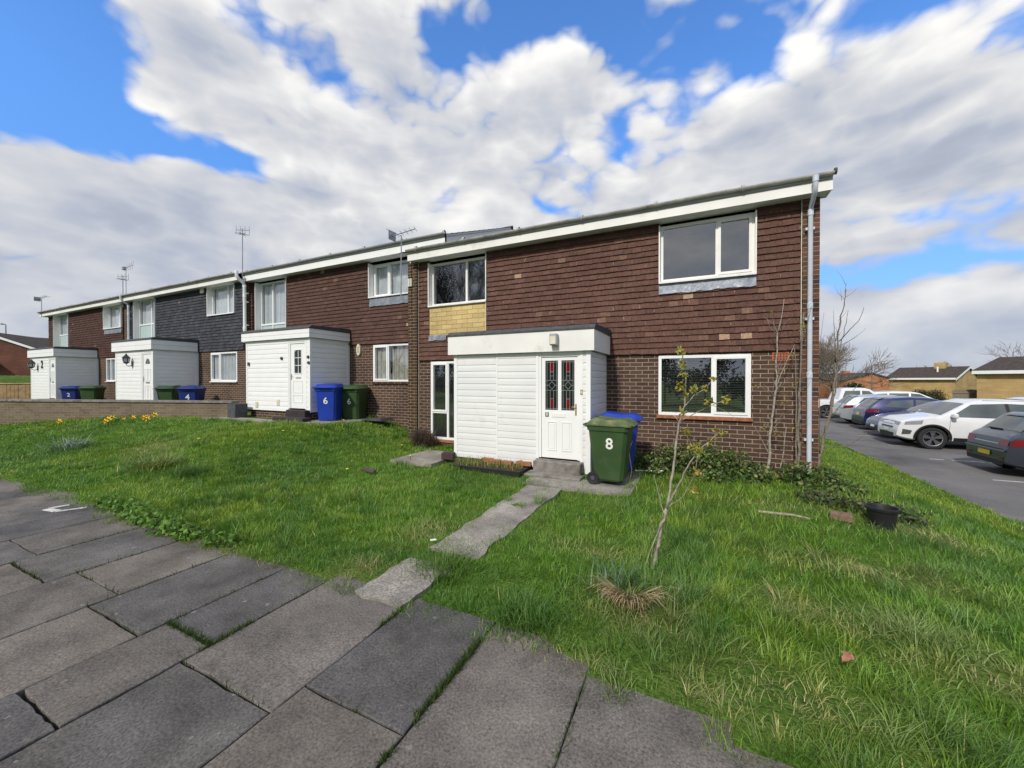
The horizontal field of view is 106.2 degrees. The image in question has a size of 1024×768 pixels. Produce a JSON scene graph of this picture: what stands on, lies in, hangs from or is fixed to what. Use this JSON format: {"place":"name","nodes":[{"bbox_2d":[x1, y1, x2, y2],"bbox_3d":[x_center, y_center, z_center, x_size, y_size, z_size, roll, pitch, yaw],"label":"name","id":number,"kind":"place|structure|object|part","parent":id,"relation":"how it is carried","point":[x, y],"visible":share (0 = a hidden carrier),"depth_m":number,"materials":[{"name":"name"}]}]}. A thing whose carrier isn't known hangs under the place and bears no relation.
{"place":"outdoors","nodes":[
{"label":"outdoors","id":0,"kind":"place"},
{"bbox_2d":[201,417,273,422],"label":"side path","id":1,"kind":"structure","parent":0,"point":[258,420],"depth_m":10.54,"materials":[{"name":"concrete"}]},
{"bbox_2d":[283,418,365,423],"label":"side path","id":2,"kind":"structure","parent":0,"point":[323,422],"depth_m":10.09,"materials":[{"name":"concrete"}]},
{"bbox_2d":[312,383,342,420],"bbox_3d":[-4.899,0.512,10.364,0.634,1.064,0.815,0,1,-3],"label":"wheeled bin","id":3,"kind":"object","parent":2,"relation":"on","point":[329,400],"visible":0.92,"depth_m":10.10,"materials":[{"name":"blue plastic"}]},
{"bbox_2d":[342,385,369,418],"bbox_3d":[-4.428,0.548,10.806,0.634,1.064,0.815,0,1,5],"label":"wheeled bin","id":4,"kind":"object","parent":2,"relation":"on","point":[354,400],"visible":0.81,"depth_m":10.54,"materials":[{"name":"green plastic"}]},
{"bbox_2d":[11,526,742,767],"bbox_3d":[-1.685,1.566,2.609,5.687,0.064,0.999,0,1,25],"label":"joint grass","id":5,"kind":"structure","parent":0,"point":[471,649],"depth_m":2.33,"materials":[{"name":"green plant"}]},
{"bbox_2d":[0,479,793,767],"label":"pavement","id":6,"kind":"structure","parent":0,"point":[92,687],"depth_m":2.06,"materials":[{"name":"grey concrete"}]},
{"bbox_2d":[43,504,86,511],"bbox_3d":[-5.560,1.548,4.781,0.447,0.008,0.232,0,1,16],"label":"painted arrow","id":7,"kind":"object","parent":6,"relation":"on","point":[51,509],"visible":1,"depth_m":4.73,"materials":[{"name":"paint"}]},
{"bbox_2d":[354,557,450,608],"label":"garden path","id":8,"kind":"structure","parent":0,"point":[393,587],"depth_m":2.96,"materials":[{"name":"concrete"}]},
{"bbox_2d":[390,450,460,466],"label":"side path","id":9,"kind":"structure","parent":0,"point":[430,458],"depth_m":7.59,"materials":[{"name":"concrete"}]},
{"bbox_2d":[441,452,454,459],"bbox_3d":[-1.246,1.405,7.535,0.240,0.130,0.140,0,1,10],"label":"loose brick","id":10,"kind":"object","parent":9,"relation":"on","point":[447,455],"visible":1,"depth_m":7.47,"materials":[{"name":"brown brick"}]},
{"bbox_2d":[429,485,561,560],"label":"garden path","id":11,"kind":"structure","parent":0,"point":[505,513],"depth_m":4.24,"materials":[{"name":"concrete"}]},
{"bbox_2d":[0,375,1023,767],"bbox_3d":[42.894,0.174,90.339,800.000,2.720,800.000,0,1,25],"label":"ground","id":12,"kind":"structure","parent":0,"point":[788,712],"depth_m":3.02,"materials":[{"name":"green plant"}]},
{"bbox_2d":[0,383,30,398],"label":"timber fence","id":13,"kind":"object","parent":12,"relation":"on","point":[15,390],"visible":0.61,"depth_m":20.28,"materials":[{"name":"beige wood"}]},
{"bbox_2d":[0,333,48,375],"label":"brick house","id":14,"kind":"structure","parent":12,"relation":"on","point":[14,360],"depth_m":32.66,"materials":[{"name":"brick"}]},
{"bbox_2d":[36,433,96,453],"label":"grey leaf clump","id":15,"kind":"object","parent":12,"relation":"on","point":[70,444],"visible":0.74,"depth_m":8.12,"materials":[{"name":"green plant"}]},
{"bbox_2d":[57,386,80,398],"bbox_3d":[-19.555,0.610,17.157,0.634,1.064,0.815,0,1,-20],"label":"wheeled bin","id":16,"kind":"object","parent":12,"relation":"on","point":[70,392],"visible":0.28,"depth_m":16.89,"materials":[{"name":"blue plastic"}]},
{"bbox_2d":[27,261,133,399],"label":"terraced house","id":17,"kind":"structure","parent":12,"relation":"on","point":[77,350],"depth_m":17.95,"materials":[{"name":"brown brick"}]},
{"bbox_2d":[49,358,54,397],"bbox_3d":[-20.594,-0.250,17.268,0.668,1.780,0.090,0,1,25],"label":"door","id":18,"kind":"structure","parent":17,"relation":"in","point":[51,361],"depth_m":17.29,"materials":[{"name":"white plastic"}]},
{"bbox_2d":[53,313,68,346],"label":"window","id":19,"kind":"structure","parent":17,"relation":"in","point":[60,340],"depth_m":20.47,"materials":[{"name":"white plastic"}]},
{"bbox_2d":[105,358,115,381],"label":"window","id":20,"kind":"structure","parent":17,"relation":"in","point":[110,362],"depth_m":17.80,"materials":[{"name":"white plastic"}]},
{"bbox_2d":[103,303,122,329],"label":"window","id":21,"kind":"structure","parent":17,"relation":"in","point":[117,317],"depth_m":17.91,"materials":[{"name":"white plastic"}]},
{"bbox_2d":[77,385,106,399],"bbox_3d":[-18.281,0.593,16.774,0.634,1.064,0.815,0,1,-17],"label":"wheeled bin","id":22,"kind":"object","parent":12,"relation":"on","point":[95,392],"visible":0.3,"depth_m":16.54,"materials":[{"name":"green plastic"}]},
{"bbox_2d":[0,399,238,423],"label":"garden wall","id":23,"kind":"structure","parent":12,"relation":"on","point":[14,411],"depth_m":11.48,"materials":[{"name":"brick"}]},
{"bbox_2d":[109,448,199,473],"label":"dry grass clump","id":24,"kind":"object","parent":12,"relation":"on","point":[155,464],"visible":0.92,"depth_m":6.39,"materials":[{"name":"green plant"}]},
{"bbox_2d":[152,385,179,399],"bbox_3d":[-12.310,0.580,13.828,0.634,1.064,0.815,0,1,-15],"label":"wheeled bin","id":25,"kind":"object","parent":12,"relation":"on","point":[167,392],"visible":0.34,"depth_m":13.55,"materials":[{"name":"green plastic"}]},
{"bbox_2d":[92,493,243,550],"bbox_3d":[-4.016,1.483,4.285,3.098,0.285,0.392,0,1,28],"label":"ivy shrub","id":26,"kind":"object","parent":12,"relation":"on","point":[137,511],"visible":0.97,"depth_m":4.07,"materials":[{"name":"green plant"}]},
{"bbox_2d":[111,226,250,411],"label":"terraced house","id":27,"kind":"structure","parent":12,"relation":"on","point":[185,333],"depth_m":14.14,"materials":[{"name":"grey brick"}]},
{"bbox_2d":[133,297,156,338],"bbox_3d":[-15.481,-2.727,16.375,1.808,1.770,0.319,0,1,25],"label":"window","id":28,"kind":"structure","parent":27,"relation":"in","point":[147,329],"depth_m":16.64,"materials":[{"name":"white plastic"}]},
{"bbox_2d":[142,352,151,399],"bbox_3d":[-12.862,-0.216,13.597,0.707,1.780,0.090,0,1,25],"label":"door","id":29,"kind":"structure","parent":27,"relation":"in","point":[146,357],"depth_m":13.61,"materials":[{"name":"white plastic"}]},
{"bbox_2d":[206,283,235,316],"bbox_3d":[-10.448,-3.042,13.966,1.684,1.095,0.309,0,1,25],"label":"window","id":30,"kind":"structure","parent":27,"relation":"in","point":[225,295],"depth_m":14.20,"materials":[{"name":"white plastic"}]},
{"bbox_2d":[209,351,237,381],"bbox_3d":[-10.399,-0.606,13.938,1.673,1.085,0.179,0,1,25],"label":"window","id":31,"kind":"structure","parent":27,"relation":"in","point":[225,362],"depth_m":13.99,"materials":[{"name":"white plastic"}]},
{"bbox_2d":[161,460,219,479],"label":"grass tussock","id":32,"kind":"object","parent":12,"relation":"on","point":[189,470],"depth_m":6.09,"materials":[{"name":"green plant"}]},
{"bbox_2d":[176,385,206,399],"bbox_3d":[-11.188,0.584,13.461,0.634,1.064,0.815,0,1,-15],"label":"wheeled bin","id":33,"kind":"object","parent":12,"relation":"on","point":[193,392],"visible":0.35,"depth_m":13.20,"materials":[{"name":"blue plastic"}]},
{"bbox_2d":[227,403,247,417],"bbox_3d":[-7.978,0.882,11.186,0.370,0.630,0.350,0,1,25],"label":"meter box","id":34,"kind":"object","parent":12,"relation":"on","point":[237,410],"visible":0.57,"depth_m":11.06,"materials":[{"name":"plastic"}]},
{"bbox_2d":[361,468,375,472],"bbox_3d":[-2.428,1.465,6.523,0.240,0.050,0.080,6,2,14],"label":"wood offcut","id":35,"kind":"object","parent":12,"relation":"on","point":[369,470],"visible":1,"depth_m":6.49,"materials":[{"name":"brown wood"}]},
{"bbox_2d":[240,226,513,427],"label":"terraced house","id":36,"kind":"structure","parent":12,"relation":"on","point":[341,317],"depth_m":11.09,"materials":[{"name":"brown brick"}]},
{"bbox_2d":[255,277,287,329],"bbox_3d":[-8.080,-2.476,13.085,1.633,2.030,0.319,0,1,25],"label":"window","id":37,"kind":"structure","parent":36,"relation":"in","point":[272,306],"depth_m":13.29,"materials":[{"name":"white plastic"}]},
{"bbox_2d":[289,341,304,408],"bbox_3d":[-5.863,-0.243,10.550,0.678,1.830,0.090,0,1,25],"label":"door","id":38,"kind":"structure","parent":36,"relation":"in","point":[296,349],"depth_m":10.57,"materials":[{"name":"white plastic"}]},
{"bbox_2d":[368,260,411,298],"bbox_3d":[-3.361,-2.953,10.839,1.544,0.995,0.338,0,1,25],"label":"window","id":39,"kind":"structure","parent":36,"relation":"in","point":[383,279],"depth_m":11.02,"materials":[{"name":"white plastic"}]},
{"bbox_2d":[373,343,407,381],"bbox_3d":[-3.304,-0.595,10.813,1.480,1.050,0.148,0,1,25],"label":"window","id":40,"kind":"structure","parent":36,"relation":"in","point":[381,353],"depth_m":10.85,"materials":[{"name":"white plastic"}]},
{"bbox_2d":[361,417,393,420],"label":"broken slab","id":41,"kind":"structure","parent":12,"relation":"on","point":[381,419],"depth_m":10.10,"materials":[{"name":"concrete"}]},
{"bbox_2d":[407,425,438,446],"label":"heather bush","id":42,"kind":"object","parent":12,"relation":"on","point":[421,437],"visible":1,"depth_m":9.11,"materials":[{"name":"brown plant"}]},
{"bbox_2d":[399,542,486,592],"bbox_3d":[-0.548,1.497,3.248,0.842,0.167,0.762,0,1,25],"label":"grass tussock","id":43,"kind":"object","parent":12,"relation":"on","point":[442,565],"depth_m":3.23,"materials":[{"name":"green plant"}]},
{"bbox_2d":[449,455,531,477],"bbox_3d":[-0.394,1.438,6.881,1.424,0.296,0.643,0,1,25],"label":"planter tray","id":44,"kind":"object","parent":12,"relation":"on","point":[513,470],"visible":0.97,"depth_m":6.68,"materials":[{"name":"green plant"}]},
{"bbox_2d":[489,459,501,463],"bbox_3d":[-0.302,1.402,6.952,0.215,0.068,0.100,0,3,17],"label":"loose brick","id":45,"kind":"object","parent":44,"relation":"in","point":[492,460],"visible":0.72,"depth_m":6.92,"materials":[{"name":"brick"}]},
{"bbox_2d":[501,460,513,465],"bbox_3d":[-0.083,1.412,6.883,0.215,0.068,0.100,0,1,31],"label":"loose brick","id":46,"kind":"object","parent":44,"relation":"on","point":[507,461],"visible":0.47,"depth_m":6.84,"materials":[{"name":"brick"}]},
{"bbox_2d":[519,461,531,466],"bbox_3d":[0.231,1.399,6.745,0.215,0.068,0.100,0,1,13],"label":"loose brick","id":47,"kind":"object","parent":44,"relation":"in","point":[526,463],"visible":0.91,"depth_m":6.70,"materials":[{"name":"brick"}]},
{"bbox_2d":[462,581,606,657],"bbox_3d":[0.160,1.504,2.540,0.918,0.165,0.820,0,1,0],"label":"grass tussock","id":48,"kind":"object","parent":12,"relation":"on","point":[523,608],"depth_m":2.54,"materials":[{"name":"green plant"}]},
{"bbox_2d":[578,471,641,496],"bbox_3d":[1.600,1.554,6.062,0.733,0.080,1.537,0,1,25],"label":"bin pad","id":49,"kind":"object","parent":12,"relation":"on","point":[599,486],"visible":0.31,"depth_m":5.64,"materials":[{"name":"concrete"}]},
{"bbox_2d":[583,416,637,483],"bbox_3d":[1.520,1.010,5.908,0.758,1.010,0.590,0,1,28],"label":"wheeled bin","id":50,"kind":"object","parent":49,"relation":"on","point":[610,440],"visible":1,"depth_m":5.70,"materials":[{"name":"green plastic"}]},
{"bbox_2d":[597,411,643,470],"bbox_3d":[1.836,0.993,6.598,0.791,1.032,0.615,0,1,21],"label":"wheeled bin","id":51,"kind":"object","parent":49,"relation":"on","point":[637,417],"visible":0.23,"depth_m":6.33,"materials":[{"name":"blue plastic"}]},
{"bbox_2d":[387,167,837,481],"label":"terraced house","id":52,"kind":"structure","parent":12,"relation":"on","point":[533,344],"depth_m":7.17,"materials":[{"name":"brown brick"}]},
{"bbox_2d":[431,361,453,439],"bbox_3d":[-1.393,0.400,9.229,1.300,1.890,0.110,0,1,25],"label":"window","id":53,"kind":"structure","parent":52,"relation":"in","point":[447,367],"depth_m":9.38,"materials":[{"name":"white plastic"}]},
{"bbox_2d":[428,254,486,307],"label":"window","id":54,"kind":"structure","parent":52,"relation":"in","point":[472,283],"depth_m":9.52,"materials":[{"name":"white paint"}]},
{"bbox_2d":[539,353,579,460],"bbox_3d":[0.828,0.390,6.715,0.750,1.825,0.090,0,1,25],"label":"door","id":55,"kind":"structure","parent":52,"relation":"in","point":[559,374],"depth_m":6.71,"materials":[{"name":"white plastic"}]},
{"bbox_2d":[658,354,750,417],"bbox_3d":[3.434,0.026,6.934,1.483,1.100,0.110,0,1,25],"label":"window","id":56,"kind":"structure","parent":52,"relation":"in","point":[747,357],"depth_m":6.84,"materials":[{"name":"white plastic"}]},
{"bbox_2d":[659,210,756,283],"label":"window","id":57,"kind":"structure","parent":52,"relation":"in","point":[718,254],"depth_m":8.06,"materials":[{"name":"white paint"}]},
{"bbox_2d":[561,547,687,608],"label":"daffodil leaves","id":58,"kind":"object","parent":12,"relation":"on","point":[616,576],"visible":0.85,"depth_m":2.92,"materials":[{"name":"green plant"}]},
{"bbox_2d":[583,573,677,610],"bbox_3d":[0.765,1.413,2.554,0.666,0.207,0.405,0,1,25],"label":"dry grass clump","id":59,"kind":"object","parent":12,"relation":"on","point":[630,603],"visible":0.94,"depth_m":2.60,"materials":[{"name":"plant"}]},
{"bbox_2d":[645,345,733,568],"bbox_3d":[1.535,0.653,3.348,0.674,1.962,0.745,0,1,25],"label":"sapling","id":60,"kind":"object","parent":12,"relation":"on","point":[696,449],"visible":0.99,"depth_m":3.24,"materials":[{"name":"brown plant"}]},
{"bbox_2d":[632,439,778,484],"bbox_3d":[3.079,1.302,6.363,2.287,0.765,0.996,0,1,25],"label":"ivy shrub","id":61,"kind":"object","parent":12,"relation":"on","point":[751,472],"visible":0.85,"depth_m":6.32,"materials":[{"name":"green plant"}]},
{"bbox_2d":[752,302,796,474],"bbox_3d":[4.196,0.066,6.135,0.710,2.887,0.294,0,1,8],"label":"wall sapling","id":62,"kind":"object","parent":12,"relation":"on","point":[771,422],"visible":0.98,"depth_m":6.16,"materials":[{"name":"brown plant"}]},
{"bbox_2d":[758,510,809,519],"bbox_3d":[3.156,1.523,4.473,0.514,0.055,0.033,0,1,19],"label":"fallen stick","id":63,"kind":"object","parent":12,"relation":"on","point":[780,513],"visible":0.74,"depth_m":4.47,"materials":[{"name":"brown wood"}]},
{"bbox_2d":[782,296,812,469],"bbox_3d":[4.534,-0.009,6.072,0.422,2.832,0.248,0,1,25],"label":"wall sapling","id":64,"kind":"object","parent":12,"relation":"on","point":[797,424],"visible":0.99,"depth_m":6.07,"materials":[{"name":"brown plant"}]},
{"bbox_2d":[775,460,869,499],"bbox_3d":[4.513,1.454,5.610,1.100,0.577,0.991,0,1,25],"label":"ivy shrub","id":65,"kind":"object","parent":12,"relation":"on","point":[811,478],"visible":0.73,"depth_m":5.62,"materials":[{"name":"green plant"}]},
{"bbox_2d":[819,333,857,397],"bbox_3d":[31.935,-1.816,40.265,8.230,7.706,8.789,0,1,2],"label":"bare tree","id":66,"kind":"object","parent":12,"relation":"on","point":[820,379],"visible":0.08,"depth_m":38.40,"materials":[{"name":"brown plant"}]},
{"bbox_2d":[829,510,852,522],"bbox_3d":[3.756,1.512,4.393,0.200,0.075,0.110,0,6,37],"label":"loose brick","id":67,"kind":"object","parent":12,"relation":"on","point":[846,517],"visible":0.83,"depth_m":4.36,"materials":[{"name":"red brick"}]},
{"bbox_2d":[818,271,866,466],"bbox_3d":[6.048,-0.270,7.053,0.680,3.653,1.526,0,1,43],"label":"bare sapling","id":68,"kind":"object","parent":12,"relation":"on","point":[822,447],"visible":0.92,"depth_m":6.99,"materials":[{"name":"brown plant"}]},
{"bbox_2d":[841,651,854,661],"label":"fallen leaf","id":69,"kind":"object","parent":12,"relation":"on","point":[846,656],"visible":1,"depth_m":2.06,"materials":[{"name":"brown plant"}]},
{"bbox_2d":[843,381,864,387],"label":"evergreen bush","id":70,"kind":"object","parent":12,"relation":"on","point":[852,385],"visible":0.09,"depth_m":32.30,"materials":[{"name":"green plant"}]},
{"bbox_2d":[819,371,890,398],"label":"orange brick house","id":71,"kind":"structure","parent":12,"relation":"on","point":[825,392],"depth_m":42.01,"materials":[{"name":"brick"}]},
{"bbox_2d":[819,333,904,391],"bbox_3d":[29.191,-1.622,35.457,7.611,7.450,11.047,0,1,12],"label":"bare tree","id":72,"kind":"object","parent":12,"relation":"on","point":[824,354],"visible":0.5,"depth_m":34.14,"materials":[{"name":"brown plant"}]},
{"bbox_2d":[786,488,940,527],"bbox_3d":[4.315,1.579,4.798,1.468,0.417,0.652,0,1,25],"label":"ivy shrub","id":73,"kind":"object","parent":12,"relation":"on","point":[822,497],"visible":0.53,"depth_m":4.76,"materials":[{"name":"green plant"}]},
{"bbox_2d":[871,363,886,389],"bbox_3d":[32.299,0.031,33.765,1.296,3.713,0.260,0,1,25],"label":"street lamp","id":74,"kind":"object","parent":12,"relation":"on","point":[872,377],"visible":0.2,"depth_m":33.96,"materials":[{"name":"metal"}]},
{"bbox_2d":[864,503,899,530],"bbox_3d":[4.121,1.482,4.285,0.290,0.232,0.290,0,1,25],"label":"plant pot","id":75,"kind":"object","parent":12,"relation":"on","point":[884,516],"visible":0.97,"depth_m":4.21,"materials":[{"name":"black plastic"}]},
{"bbox_2d":[817,592,1018,678],"bbox_3d":[2.470,1.481,2.369,0.903,0.213,0.786,0,1,5],"label":"grass tussock","id":76,"kind":"object","parent":12,"relation":"on","point":[922,635],"depth_m":2.34,"materials":[{"name":"green plant"}]},
{"bbox_2d":[912,388,950,400],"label":"rounded hedge","id":77,"kind":"object","parent":12,"relation":"on","point":[934,395],"visible":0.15,"depth_m":26.48,"materials":[{"name":"green plant"}]},
{"bbox_2d":[887,363,976,400],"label":"yellow brick building","id":78,"kind":"structure","parent":12,"relation":"on","point":[945,377],"depth_m":41.13,"materials":[{"name":"brick"}]},
{"bbox_2d":[953,389,976,398],"bbox_3d":[31.791,1.212,26.988,1.722,1.678,0.085,0,1,0],"label":"timber fence","id":79,"kind":"object","parent":12,"relation":"on","point":[965,394],"visible":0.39,"depth_m":26.98,"materials":[{"name":"brown wood"}]},
{"bbox_2d":[972,356,1023,398],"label":"yellow brick building","id":80,"kind":"structure","parent":12,"relation":"on","point":[1000,378],"depth_m":25.20,"materials":[{"name":"brick"}]},
{"bbox_2d":[975,341,1023,361],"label":"bare tree","id":81,"kind":"object","parent":12,"relation":"on","point":[1004,352],"visible":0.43,"depth_m":32.16,"materials":[{"name":"brown plant"}]},
{"bbox_2d":[0,0,1023,375],"label":"sky","id":82,"kind":"structure","parent":0,"point":[146,133],"materials":[{"name":"blue"}]},
{"bbox_2d":[524,476,586,491],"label":"garden path","id":83,"kind":"structure","parent":0,"point":[571,486],"depth_m":5.90,"materials":[{"name":"concrete"}]},
{"bbox_2d":[818,417,1023,520],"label":"car park","id":84,"kind":"structure","parent":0,"point":[967,480],"depth_m":9.79,"materials":[{"name":"grey asphalt"}]},
{"bbox_2d":[820,387,875,418],"bbox_3d":[19.939,1.108,22.536,5.200,1.798,1.868,0,1,25],"label":"pickup truck","id":85,"kind":"object","parent":84,"relation":"on","point":[841,392],"visible":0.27,"depth_m":22.26,"materials":[{"name":"white paint"}]},
{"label":"side window","id":86,"kind":"part","parent":85,"relation":"part of","materials":[{"name":"grey glass"}]},
{"bbox_2d":[832,394,895,424],"bbox_3d":[18.971,1.278,19.289,4.362,1.518,2.181,0,1,25],"label":"hatchback car","id":87,"kind":"object","parent":84,"relation":"on","point":[846,407],"visible":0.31,"depth_m":19.42,"materials":[{"name":"silver metal"}]},
{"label":"rear window","id":88,"kind":"part","parent":87,"relation":"part of","materials":[{"name":"grey glass"}]},
{"bbox_2d":[852,396,940,423],"bbox_3d":[17.815,1.301,16.738,4.362,1.518,2.181,0,1,25],"label":"hatchback car","id":89,"kind":"object","parent":84,"relation":"on","point":[864,411],"visible":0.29,"depth_m":16.71,"materials":[{"name":"blue paint"}]},
{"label":"rear window","id":90,"kind":"part","parent":89,"relation":"part of","materials":[{"name":"grey glass"}]},
{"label":"side window","id":91,"kind":"part","parent":89,"relation":"part of","materials":[{"name":"grey glass"}]},
{"bbox_2d":[865,401,939,429],"bbox_3d":[16.492,1.353,14.433,4.574,1.458,2.169,0,1,25],"label":"saloon car","id":92,"kind":"object","parent":84,"relation":"on","point":[872,422],"visible":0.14,"depth_m":15.26,"materials":[{"name":"blue paint"}]},
{"bbox_2d":[873,391,933,398],"bbox_3d":[22.500,1.153,21.985,4.550,1.518,2.180,0,1,29],"label":"estate car","id":93,"kind":"object","parent":84,"relation":"on","point":[905,393],"visible":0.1,"depth_m":21.54,"materials":[{"name":"white paint"}]},
{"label":"side window","id":94,"kind":"part","parent":93,"relation":"part of","materials":[{"name":"grey glass"}]},
{"bbox_2d":[860,429,1023,482],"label":"bay lines","id":95,"kind":"object","parent":84,"relation":"on","point":[955,460],"visible":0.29,"depth_m":10.62,"materials":[{"name":"paint"}]},
{"bbox_2d":[878,398,1023,448],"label":"suv car","id":96,"kind":"object","parent":84,"relation":"on","point":[940,424],"visible":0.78,"depth_m":12.28,"materials":[{"name":"white paint"}]},
{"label":"side window","id":97,"kind":"part","parent":96,"relation":"part of","materials":[{"name":"grey glass"}]},
{"bbox_2d":[965,412,1023,468],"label":"hatchback car","id":98,"kind":"object","parent":84,"relation":"on","point":[998,441],"visible":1,"depth_m":9.15,"materials":[{"name":"grey paint"}]},
{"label":"rear window","id":99,"kind":"part","parent":98,"relation":"part of","materials":[{"name":"grey glass"}]},
{"bbox_2d":[1006,397,1023,399],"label":"estate car","id":100,"kind":"object","parent":84,"relation":"on","point":[1017,398],"visible":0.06,"depth_m":16.74,"materials":[{"name":"white paint"}]}
]}

